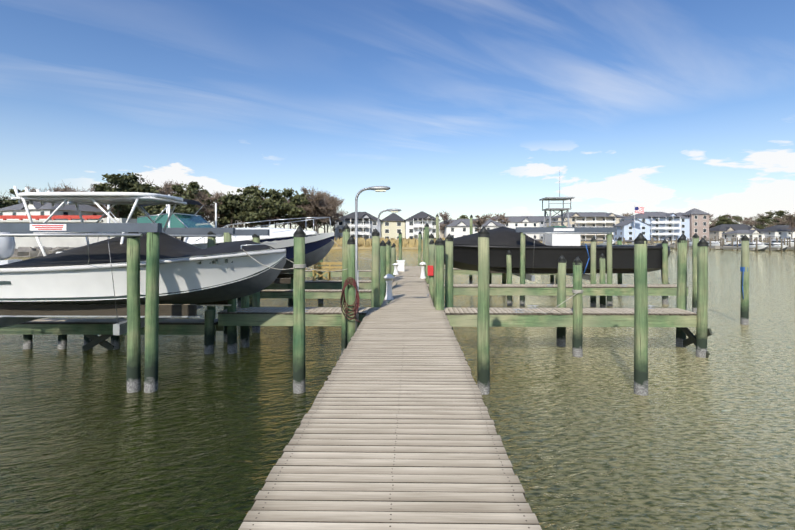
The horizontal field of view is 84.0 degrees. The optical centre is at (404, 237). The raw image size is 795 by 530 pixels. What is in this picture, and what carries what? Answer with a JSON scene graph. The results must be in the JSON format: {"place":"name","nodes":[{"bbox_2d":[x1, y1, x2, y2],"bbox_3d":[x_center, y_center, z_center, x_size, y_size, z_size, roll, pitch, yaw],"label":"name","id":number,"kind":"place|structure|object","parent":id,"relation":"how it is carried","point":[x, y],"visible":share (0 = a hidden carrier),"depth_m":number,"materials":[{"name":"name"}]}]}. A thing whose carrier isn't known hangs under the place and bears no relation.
{"place":"outdoors","nodes":[
{"label":"outdoors","id":0,"kind":"place"},
{"bbox_2d":[11,238,766,256],"bbox_3d":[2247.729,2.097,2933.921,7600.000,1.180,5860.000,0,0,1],"label":"shore ground","id":1,"kind":"structure","parent":0,"point":[370,247],"depth_m":100.19,"materials":[{"name":"beige soil"}]},
{"bbox_2d":[0,201,12,207],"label":"pine tree","id":2,"kind":"object","parent":1,"relation":"on","point":[3,205],"visible":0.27,"depth_m":120.97,"materials":[{"name":"green plant"}]},
{"bbox_2d":[0,189,26,206],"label":"pine tree","id":3,"kind":"object","parent":1,"relation":"on","point":[11,201],"visible":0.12,"depth_m":122.35,"materials":[{"name":"green plant"}]},
{"bbox_2d":[19,185,77,191],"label":"bare tree","id":4,"kind":"object","parent":1,"relation":"on","point":[31,190],"visible":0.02,"depth_m":118.83,"materials":[{"name":"brown plant"}]},
{"bbox_2d":[0,199,106,219],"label":"building","id":5,"kind":"structure","parent":1,"relation":"on","point":[36,208],"depth_m":91.23,"materials":[{"name":"white"}]},
{"bbox_2d":[45,183,77,191],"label":"bare tree","id":6,"kind":"object","parent":1,"relation":"on","point":[66,189],"visible":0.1,"depth_m":116.72,"materials":[{"name":"brown plant"}]},
{"bbox_2d":[0,215,136,256],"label":"boat","id":7,"kind":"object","parent":1,"relation":"on","point":[27,246],"depth_m":64.58,"materials":[{"name":"white plastic"}]},
{"bbox_2d":[90,184,115,217],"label":"bare tree","id":8,"kind":"object","parent":1,"relation":"on","point":[103,206],"depth_m":99.86,"materials":[{"name":"brown plant"}]},
{"bbox_2d":[94,191,117,217],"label":"bare tree","id":9,"kind":"object","parent":1,"relation":"on","point":[106,210],"visible":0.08,"depth_m":102.25,"materials":[{"name":"brown plant"}]},
{"bbox_2d":[90,173,159,217],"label":"pine tree","id":10,"kind":"object","parent":1,"relation":"on","point":[123,180],"visible":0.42,"depth_m":87.38,"materials":[{"name":"green plant"}]},
{"bbox_2d":[106,172,158,218],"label":"pine tree","id":11,"kind":"object","parent":1,"relation":"on","point":[135,178],"visible":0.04,"depth_m":95.31,"materials":[{"name":"green plant"}]},
{"bbox_2d":[113,182,165,217],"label":"pine tree","id":12,"kind":"object","parent":1,"relation":"on","point":[144,188],"visible":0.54,"depth_m":89.51,"materials":[{"name":"green plant"}]},
{"bbox_2d":[121,172,182,204],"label":"bare tree","id":13,"kind":"object","parent":1,"relation":"on","point":[167,189],"visible":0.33,"depth_m":98.46,"materials":[{"name":"brown plant"}]},
{"bbox_2d":[160,183,203,240],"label":"pine tree","id":14,"kind":"object","parent":1,"relation":"on","point":[185,208],"visible":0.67,"depth_m":94.60,"materials":[{"name":"green plant"}]},
{"bbox_2d":[170,181,218,210],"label":"pine tree","id":15,"kind":"object","parent":1,"relation":"on","point":[192,184],"visible":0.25,"depth_m":105.43,"materials":[{"name":"green plant"}]},
{"bbox_2d":[177,190,224,222],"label":"bare tree","id":16,"kind":"object","parent":1,"relation":"on","point":[207,212],"visible":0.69,"depth_m":98.27,"materials":[{"name":"brown plant"}]},
{"bbox_2d":[208,212,229,227],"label":"bare tree","id":17,"kind":"object","parent":1,"relation":"on","point":[213,223],"visible":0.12,"depth_m":119.49,"materials":[{"name":"brown plant"}]},
{"bbox_2d":[213,207,237,227],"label":"bare tree","id":18,"kind":"object","parent":1,"relation":"on","point":[228,226],"visible":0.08,"depth_m":116.55,"materials":[{"name":"brown plant"}]},
{"bbox_2d":[214,191,255,227],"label":"pine tree","id":19,"kind":"object","parent":1,"relation":"on","point":[227,205],"visible":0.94,"depth_m":108.09,"materials":[{"name":"green plant"}]},
{"bbox_2d":[226,221,243,227],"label":"bare tree","id":20,"kind":"object","parent":1,"relation":"on","point":[241,225],"visible":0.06,"depth_m":134.23,"materials":[{"name":"brown plant"}]},
{"bbox_2d":[230,186,260,227],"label":"pine tree","id":21,"kind":"object","parent":1,"relation":"on","point":[249,189],"visible":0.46,"depth_m":110.85,"materials":[{"name":"green plant"}]},
{"bbox_2d":[242,182,278,227],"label":"bare tree","id":22,"kind":"object","parent":1,"relation":"on","point":[262,209],"visible":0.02,"depth_m":124.10,"materials":[{"name":"brown plant"}]},
{"bbox_2d":[241,188,282,227],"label":"pine tree","id":23,"kind":"object","parent":1,"relation":"on","point":[271,207],"visible":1,"depth_m":104.49,"materials":[{"name":"green plant"}]},
{"bbox_2d":[260,196,283,226],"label":"bare tree","id":24,"kind":"object","parent":1,"relation":"on","point":[267,219],"visible":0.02,"depth_m":125.49,"materials":[{"name":"brown plant"}]},
{"bbox_2d":[260,188,295,227],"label":"pine tree","id":25,"kind":"object","parent":1,"relation":"on","point":[276,196],"visible":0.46,"depth_m":115.53,"materials":[{"name":"green plant"}]},
{"bbox_2d":[270,195,289,227],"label":"bare tree","id":26,"kind":"object","parent":1,"relation":"on","point":[288,200],"visible":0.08,"depth_m":127.19,"materials":[{"name":"brown plant"}]},
{"bbox_2d":[278,188,309,228],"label":"pine tree","id":27,"kind":"object","parent":1,"relation":"on","point":[289,208],"visible":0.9,"depth_m":109.08,"materials":[{"name":"green plant"}]},
{"bbox_2d":[288,195,313,229],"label":"bare tree","id":28,"kind":"object","parent":1,"relation":"on","point":[303,222],"visible":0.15,"depth_m":112.51,"materials":[{"name":"brown plant"}]},
{"bbox_2d":[284,196,321,227],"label":"pine tree","id":29,"kind":"object","parent":1,"relation":"on","point":[288,218],"visible":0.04,"depth_m":115.47,"materials":[{"name":"green plant"}]},
{"bbox_2d":[304,195,332,233],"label":"bare tree","id":30,"kind":"object","parent":1,"relation":"on","point":[321,221],"visible":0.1,"depth_m":118.98,"materials":[{"name":"brown plant"}]},
{"bbox_2d":[297,185,341,231],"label":"bare tree","id":31,"kind":"object","parent":1,"relation":"on","point":[319,195],"visible":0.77,"depth_m":111.17,"materials":[{"name":"brown plant"}]},
{"bbox_2d":[301,187,337,230],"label":"bare tree","id":32,"kind":"object","parent":1,"relation":"on","point":[303,189],"visible":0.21,"depth_m":113.15,"materials":[{"name":"brown plant"}]},
{"bbox_2d":[318,191,342,232],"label":"bare tree","id":33,"kind":"object","parent":1,"relation":"on","point":[335,210],"visible":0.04,"depth_m":141.37,"materials":[{"name":"brown plant"}]},
{"bbox_2d":[321,195,343,232],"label":"bare tree","id":34,"kind":"object","parent":1,"relation":"on","point":[332,220],"visible":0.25,"depth_m":121.65,"materials":[{"name":"brown plant"}]},
{"bbox_2d":[331,209,348,236],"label":"bare tree","id":35,"kind":"object","parent":1,"relation":"on","point":[333,228],"visible":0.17,"depth_m":148.38,"materials":[{"name":"brown plant"}]},
{"bbox_2d":[335,212,380,239],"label":"grey townhouse","id":36,"kind":"structure","parent":1,"relation":"on","point":[367,224],"depth_m":129.70,"materials":[{"name":"white paint"}]},
{"bbox_2d":[333,237,445,246],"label":"marsh grass","id":37,"kind":"structure","parent":1,"relation":"on","point":[413,242],"depth_m":101.86,"materials":[{"name":"brown plant"}]},
{"bbox_2d":[381,213,405,239],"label":"yellow townhouse","id":38,"kind":"structure","parent":1,"relation":"on","point":[393,225],"depth_m":130.55,"materials":[{"name":"yellow paint"}]},
{"bbox_2d":[406,211,440,239],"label":"white townhouse","id":39,"kind":"structure","parent":1,"relation":"on","point":[416,223],"depth_m":129.42,"materials":[{"name":"white paint"}]},
{"bbox_2d":[437,210,452,231],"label":"bare tree","id":40,"kind":"object","parent":1,"relation":"on","point":[444,217],"visible":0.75,"depth_m":173.33,"materials":[{"name":"brown plant"}]},
{"bbox_2d":[439,220,455,237],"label":"house","id":41,"kind":"structure","parent":1,"relation":"on","point":[441,233],"depth_m":178.76,"materials":[{"name":"beige"}]},
{"bbox_2d":[457,215,468,219],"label":"pine tree","id":42,"kind":"object","parent":1,"relation":"on","point":[463,216],"visible":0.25,"depth_m":198.52,"materials":[{"name":"green plant"}]},
{"bbox_2d":[444,219,505,237],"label":"house","id":43,"kind":"structure","parent":1,"relation":"on","point":[458,228],"depth_m":163.68,"materials":[{"name":"white paint"}]},
{"bbox_2d":[473,213,492,231],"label":"bare tree","id":44,"kind":"object","parent":1,"relation":"on","point":[479,222],"visible":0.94,"depth_m":148.78,"materials":[{"name":"brown plant"}]},
{"bbox_2d":[490,212,509,224],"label":"bare tree","id":45,"kind":"object","parent":1,"relation":"on","point":[501,218],"visible":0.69,"depth_m":189.04,"materials":[{"name":"brown plant"}]},
{"bbox_2d":[492,216,539,239],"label":"house","id":46,"kind":"structure","parent":1,"relation":"on","point":[517,221],"depth_m":207.14,"materials":[{"name":"white paint"}]},
{"bbox_2d":[523,216,553,239],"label":"condo","id":47,"kind":"structure","parent":1,"relation":"on","point":[540,219],"depth_m":218.10,"materials":[{"name":"grey paint"}]},
{"bbox_2d":[546,212,626,240],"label":"condo","id":48,"kind":"structure","parent":1,"relation":"on","point":[593,219],"depth_m":185.73,"materials":[{"name":"beige paint"}]},
{"bbox_2d":[614,219,650,240],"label":"apartment building","id":49,"kind":"structure","parent":1,"relation":"on","point":[625,229],"depth_m":154.71,"materials":[{"name":"white paint"}]},
{"bbox_2d":[634,206,643,239],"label":"flag pole","id":50,"kind":"object","parent":1,"relation":"on","point":[638,209],"visible":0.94,"depth_m":148.71,"materials":[{"name":"white metal"}]},
{"bbox_2d":[619,212,689,240],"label":"condo","id":51,"kind":"structure","parent":1,"relation":"on","point":[669,226],"depth_m":170.82,"materials":[{"name":"white paint"}]},
{"bbox_2d":[681,208,708,240],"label":"apartment building","id":52,"kind":"structure","parent":1,"relation":"on","point":[699,223],"depth_m":177.58,"materials":[{"name":"pink paint"}]},
{"bbox_2d":[623,236,794,250],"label":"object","id":53,"kind":"object","parent":1,"relation":"on","point":[737,247],"visible":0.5,"depth_m":91.28,"materials":[{"name":"beige"}]},
{"bbox_2d":[709,212,717,224],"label":"bare tree","id":54,"kind":"object","parent":1,"relation":"on","point":[714,220],"visible":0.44,"depth_m":252.14,"materials":[{"name":"brown plant"}]},
{"bbox_2d":[711,215,728,226],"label":"pine tree","id":55,"kind":"object","parent":1,"relation":"on","point":[722,216],"visible":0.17,"depth_m":246.65,"materials":[{"name":"green plant"}]},
{"bbox_2d":[715,217,733,225],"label":"pine tree","id":56,"kind":"object","parent":1,"relation":"on","point":[726,221],"visible":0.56,"depth_m":232.58,"materials":[{"name":"green plant"}]},
{"bbox_2d":[709,224,760,239],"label":"house","id":57,"kind":"structure","parent":1,"relation":"on","point":[716,231],"depth_m":224.09,"materials":[{"name":"beige"}]},
{"bbox_2d":[732,215,742,223],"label":"pine tree","id":58,"kind":"object","parent":1,"relation":"on","point":[739,218],"visible":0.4,"depth_m":284.90,"materials":[{"name":"green plant"}]},
{"bbox_2d":[722,230,765,240],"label":"house","id":59,"kind":"structure","parent":1,"relation":"on","point":[747,233],"depth_m":164.37,"materials":[{"name":"white"}]},
{"bbox_2d":[738,217,762,227],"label":"bare tree","id":60,"kind":"object","parent":1,"relation":"on","point":[747,222],"visible":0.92,"depth_m":239.59,"materials":[{"name":"brown plant"}]},
{"bbox_2d":[752,213,771,227],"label":"bare tree","id":61,"kind":"object","parent":1,"relation":"on","point":[768,215],"visible":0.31,"depth_m":263.57,"materials":[{"name":"brown plant"}]},
{"bbox_2d":[755,216,773,228],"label":"pine tree","id":62,"kind":"object","parent":1,"relation":"on","point":[764,219],"visible":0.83,"depth_m":255.92,"materials":[{"name":"green plant"}]},
{"bbox_2d":[765,210,779,226],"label":"pine tree","id":63,"kind":"object","parent":1,"relation":"on","point":[771,215],"visible":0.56,"depth_m":266.87,"materials":[{"name":"green plant"}]},
{"bbox_2d":[758,225,794,239],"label":"house","id":64,"kind":"structure","parent":1,"relation":"on","point":[781,231],"depth_m":207.54,"materials":[{"name":"white"}]},
{"bbox_2d":[766,216,787,226],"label":"bare tree","id":65,"kind":"object","parent":1,"relation":"on","point":[780,220],"visible":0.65,"depth_m":237.22,"materials":[{"name":"brown plant"}]},
{"bbox_2d":[765,210,794,225],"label":"pine tree","id":66,"kind":"object","parent":1,"relation":"on","point":[780,213],"visible":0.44,"depth_m":249.89,"materials":[{"name":"green plant"}]},
{"bbox_2d":[784,212,794,236],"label":"bare tree","id":67,"kind":"object","parent":1,"relation":"on","point":[791,223],"visible":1,"depth_m":197.97,"materials":[{"name":"brown plant"}]},
{"bbox_2d":[0,237,794,529],"bbox_3d":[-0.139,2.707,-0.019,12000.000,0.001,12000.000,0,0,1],"label":"water","id":68,"kind":"structure","parent":0,"point":[198,439],"depth_m":6.63,"materials":[{"name":"green liquid"}]},
{"bbox_2d":[23,214,749,395],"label":"piles","id":69,"kind":"object","parent":68,"relation":"in","point":[383,256],"visible":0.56,"depth_m":9.90,"materials":[{"name":"green wood"}]},
{"bbox_2d":[82,335,113,350],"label":"catwalk braces","id":70,"kind":"object","parent":69,"relation":"attached to","point":[99,340],"visible":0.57,"depth_m":10.55,"materials":[{"name":"wood"}]},
{"bbox_2d":[0,318,223,334],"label":"catwalk","id":71,"kind":"object","parent":69,"relation":"on","point":[105,326],"visible":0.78,"depth_m":10.47,"materials":[{"name":"green wood"}]},
{"bbox_2d":[0,223,234,334],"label":"lift","id":72,"kind":"object","parent":69,"relation":"on","point":[12,314],"visible":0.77,"depth_m":8.74,"materials":[{"name":"paint"}]},
{"bbox_2d":[0,186,285,303],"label":"boat","id":73,"kind":"object","parent":72,"relation":"on","point":[70,276],"visible":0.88,"depth_m":8.71,"materials":[{"name":"paint"}]},
{"bbox_2d":[167,229,293,283],"bbox_3d":[-6.105,0.702,14.454,5.200,1.850,3.790,0,0,1],"label":"boat","id":74,"kind":"object","parent":69,"relation":"on","point":[283,279],"visible":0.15,"depth_m":12.54,"materials":[{"name":"paint"}]},
{"bbox_2d":[104,194,333,273],"bbox_3d":[-6.108,0.023,14.529,7.600,2.652,3.160,0,0,1],"label":"boat","id":75,"kind":"object","parent":74,"relation":"on","point":[318,246],"visible":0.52,"depth_m":13.96,"materials":[{"name":"white plastic"}]},
{"bbox_2d":[242,242,370,271],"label":"mooring lines","id":76,"kind":"object","parent":69,"relation":"attached to","point":[299,265],"visible":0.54,"depth_m":8.44,"materials":[{"name":"white fabric"}]},
{"bbox_2d":[340,277,360,322],"bbox_3d":[-1.146,1.332,9.359,0.430,0.968,0.090,0,0,1],"label":"hose coil","id":77,"kind":"object","parent":69,"relation":"attached to","point":[347,282],"visible":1,"depth_m":9.34,"materials":[{"name":"red rubber"}]},
{"bbox_2d":[87,237,650,313],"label":"dock lines","id":78,"kind":"object","parent":69,"relation":"attached to","point":[577,291],"visible":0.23,"depth_m":9.97,"materials":[{"name":"white fabric"}]},
{"bbox_2d":[355,186,389,331],"bbox_3d":[-0.688,0.607,9.461,0.758,3.402,0.190,0,0,1],"label":"dock lamp","id":79,"kind":"object","parent":69,"relation":"attached to","point":[380,188],"visible":0.96,"depth_m":9.44,"materials":[{"name":"grey metal"}]},
{"bbox_2d":[378,209,400,231],"bbox_3d":[-0.489,0.700,14.088,0.758,3.214,0.190,0,0,1],"label":"dock lamp","id":80,"kind":"object","parent":69,"relation":"attached to","point":[394,210],"visible":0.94,"depth_m":14.07,"materials":[{"name":"grey metal"}]},
{"bbox_2d":[428,265,432,275],"bbox_3d":[0.891,1.157,15.336,0.200,0.350,0.080,0,0,1],"label":"extinguisher box","id":81,"kind":"object","parent":69,"relation":"attached to","point":[430,270],"visible":1,"depth_m":15.30,"materials":[{"name":"red"}]},
{"bbox_2d":[490,227,633,280],"bbox_3d":[6.401,0.687,19.383,6.500,2.161,4.130,0,0,1],"label":"lift","id":82,"kind":"object","parent":69,"relation":"attached to","point":[568,230],"visible":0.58,"depth_m":17.41,"materials":[{"name":"paint"}]},
{"bbox_2d":[443,224,670,283],"bbox_3d":[6.481,0.895,19.416,10.322,2.956,3.040,0,0,1],"label":"covered boat","id":83,"kind":"object","parent":82,"relation":"on","point":[570,248],"visible":0.56,"depth_m":18.12,"materials":[{"name":"fabric"}]},
{"bbox_2d":[583,244,589,273],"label":"lift straps","id":84,"kind":"object","parent":69,"relation":"attached to","point":[588,259],"visible":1,"depth_m":16.98,"materials":[{"name":"blue fabric"}]},
{"bbox_2d":[740,267,747,298],"bbox_3d":[10.539,1.418,13.718,0.254,0.981,0.236,0,0,1],"label":"mooring rope","id":85,"kind":"object","parent":69,"relation":"attached to","point":[742,268],"visible":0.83,"depth_m":13.63,"materials":[{"name":"blue"}]},
{"bbox_2d":[218,270,712,357],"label":"finger pier beams","id":86,"kind":"structure","parent":68,"relation":"on","point":[683,322],"depth_m":10.19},
{"bbox_2d":[238,266,541,529],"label":"dock deck","id":87,"kind":"structure","parent":86,"relation":"on","point":[396,430],"depth_m":3.67,"materials":[{"name":"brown wood"}]},
{"bbox_2d":[384,274,393,299],"bbox_3d":[-0.438,1.380,12.323,0.300,0.710,0.300,0,0,1],"label":"power pedestal","id":88,"kind":"object","parent":87,"relation":"on","point":[389,281],"visible":0.98,"depth_m":12.24,"materials":[{"name":"beige plastic"}]},
{"bbox_2d":[392,263,398,274],"bbox_3d":[-0.421,1.464,20.474,0.300,0.542,0.300,0,0,1],"label":"power pedestal","id":89,"kind":"object","parent":87,"relation":"on","point":[395,265],"visible":0.98,"depth_m":20.40,"materials":[{"name":"beige plastic"}]},
{"bbox_2d":[397,260,404,270],"bbox_3d":[-0.202,1.455,22.547,0.420,0.560,0.360,0,0,1],"label":"dock box","id":90,"kind":"object","parent":87,"relation":"on","point":[400,267],"visible":0.89,"depth_m":22.40,"materials":[{"name":"beige plastic"}]},
{"bbox_2d":[419,262,425,278],"bbox_3d":[0.767,1.390,18.653,0.300,0.691,0.300,0,0,1],"label":"power pedestal","id":91,"kind":"object","parent":87,"relation":"on","point":[422,265],"visible":1,"depth_m":18.58,"materials":[{"name":"beige plastic"}]},
{"bbox_2d":[218,268,696,315],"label":"finger pier decks","id":92,"kind":"object","parent":86,"relation":"on","point":[466,311],"visible":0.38,"depth_m":10.61,"materials":[{"name":"green wood"}]},
{"bbox_2d":[312,262,341,280],"bbox_3d":[-3.015,1.367,17.587,1.286,0.740,0.405,0,0,1],"label":"pier bench","id":93,"kind":"object","parent":92,"relation":"on","point":[329,269],"visible":0.77,"depth_m":17.73,"materials":[{"name":"brown wood"}]},
{"bbox_2d":[237,271,653,312],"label":"dock cleats","id":94,"kind":"object","parent":92,"relation":"on","point":[240,309],"visible":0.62,"depth_m":10.71,"materials":[{"name":"metal"}]},
{"bbox_2d":[539,181,574,243],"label":"lattice tower","id":95,"kind":"structure","parent":68,"relation":"in","point":[559,198],"depth_m":39.01,"materials":[{"name":"grey metal"}]},
{"bbox_2d":[599,240,615,244],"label":"boat","id":96,"kind":"object","parent":68,"relation":"in","point":[613,242],"visible":0.44,"depth_m":142.34,"materials":[{"name":"white plastic"}]},
{"bbox_2d":[581,238,792,248],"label":"marina docks and piles","id":97,"kind":"object","parent":68,"relation":"on","point":[652,243],"visible":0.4,"depth_m":115.23,"materials":[{"name":"beige"}]},
{"bbox_2d":[707,241,719,247],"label":"boat","id":98,"kind":"object","parent":68,"relation":"on","point":[714,243],"visible":0.21,"depth_m":109.92,"materials":[{"name":"white plastic"}]},
{"bbox_2d":[677,236,786,244],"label":"marina docks","id":99,"kind":"object","parent":68,"relation":"in","point":[733,239],"visible":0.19,"depth_m":125.66,"materials":[{"name":"beige"}]},
{"bbox_2d":[723,237,741,245],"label":"boat","id":100,"kind":"object","parent":68,"relation":"on","point":[734,243],"visible":0.21,"depth_m":110.04,"materials":[{"name":"white plastic"}]},
{"bbox_2d":[734,242,767,250],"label":"boat","id":101,"kind":"object","parent":68,"relation":"on","point":[761,247],"visible":0.56,"depth_m":88.80,"materials":[{"name":"white"}]},
{"bbox_2d":[765,243,787,250],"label":"boat","id":102,"kind":"object","parent":68,"relation":"on","point":[775,245],"visible":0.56,"depth_m":89.41,"materials":[{"name":"white"}]},
{"bbox_2d":[772,240,793,245],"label":"boat","id":103,"kind":"object","parent":68,"relation":"on","point":[779,241],"visible":0.21,"depth_m":107.42,"materials":[{"name":"white plastic"}]},
{"bbox_2d":[0,0,794,232],"label":"sky","id":104,"kind":"structure","parent":0,"point":[457,108],"materials":[{"name":"blue"}]}
]}

